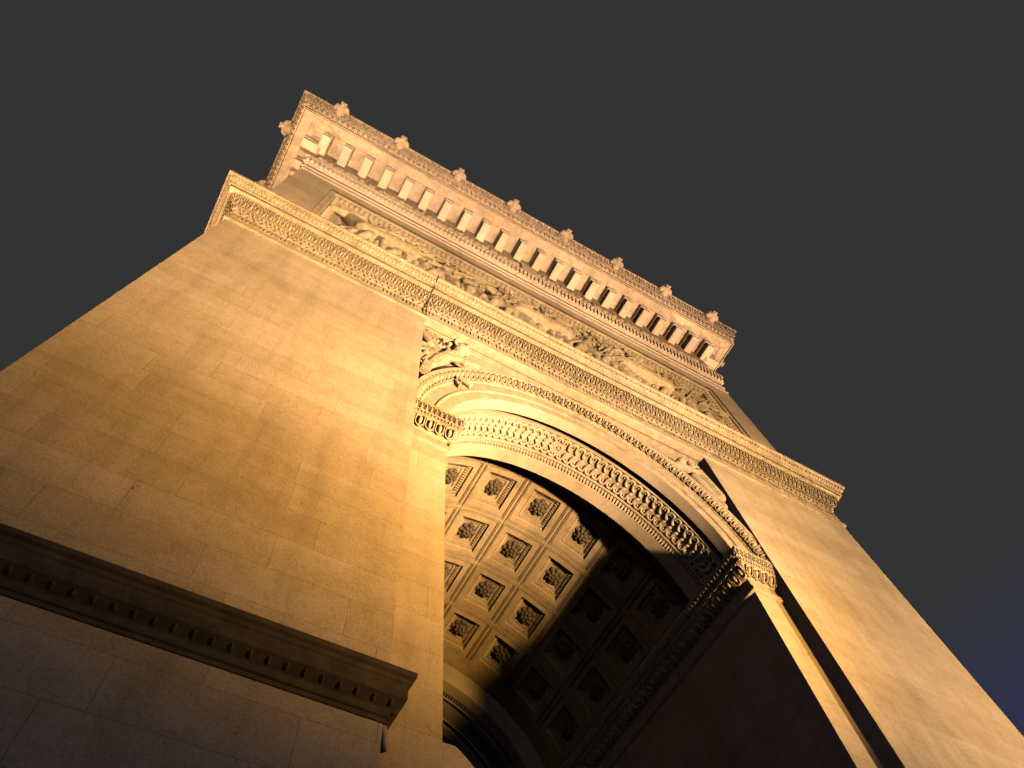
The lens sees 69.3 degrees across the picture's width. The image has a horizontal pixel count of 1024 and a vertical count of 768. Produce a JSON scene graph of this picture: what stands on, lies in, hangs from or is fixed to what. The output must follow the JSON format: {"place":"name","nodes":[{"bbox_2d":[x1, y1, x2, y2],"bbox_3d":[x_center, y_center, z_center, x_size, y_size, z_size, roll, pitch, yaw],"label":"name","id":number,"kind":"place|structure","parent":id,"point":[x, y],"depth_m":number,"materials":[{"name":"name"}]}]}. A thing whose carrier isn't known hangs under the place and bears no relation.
{"place":"outdoors","nodes":[
{"label":"outdoors","id":0,"kind":"place"},
{"bbox_2d":[0,90,1023,767],"bbox_3d":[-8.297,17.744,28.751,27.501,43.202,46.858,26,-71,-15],"label":"triumphal arch","id":1,"kind":"structure","parent":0,"point":[340,436],"depth_m":17.07,"materials":[{"name":"stone"}]},
{"bbox_2d":[0,0,1023,736],"label":"sky","id":2,"kind":"structure","parent":0,"point":[840,182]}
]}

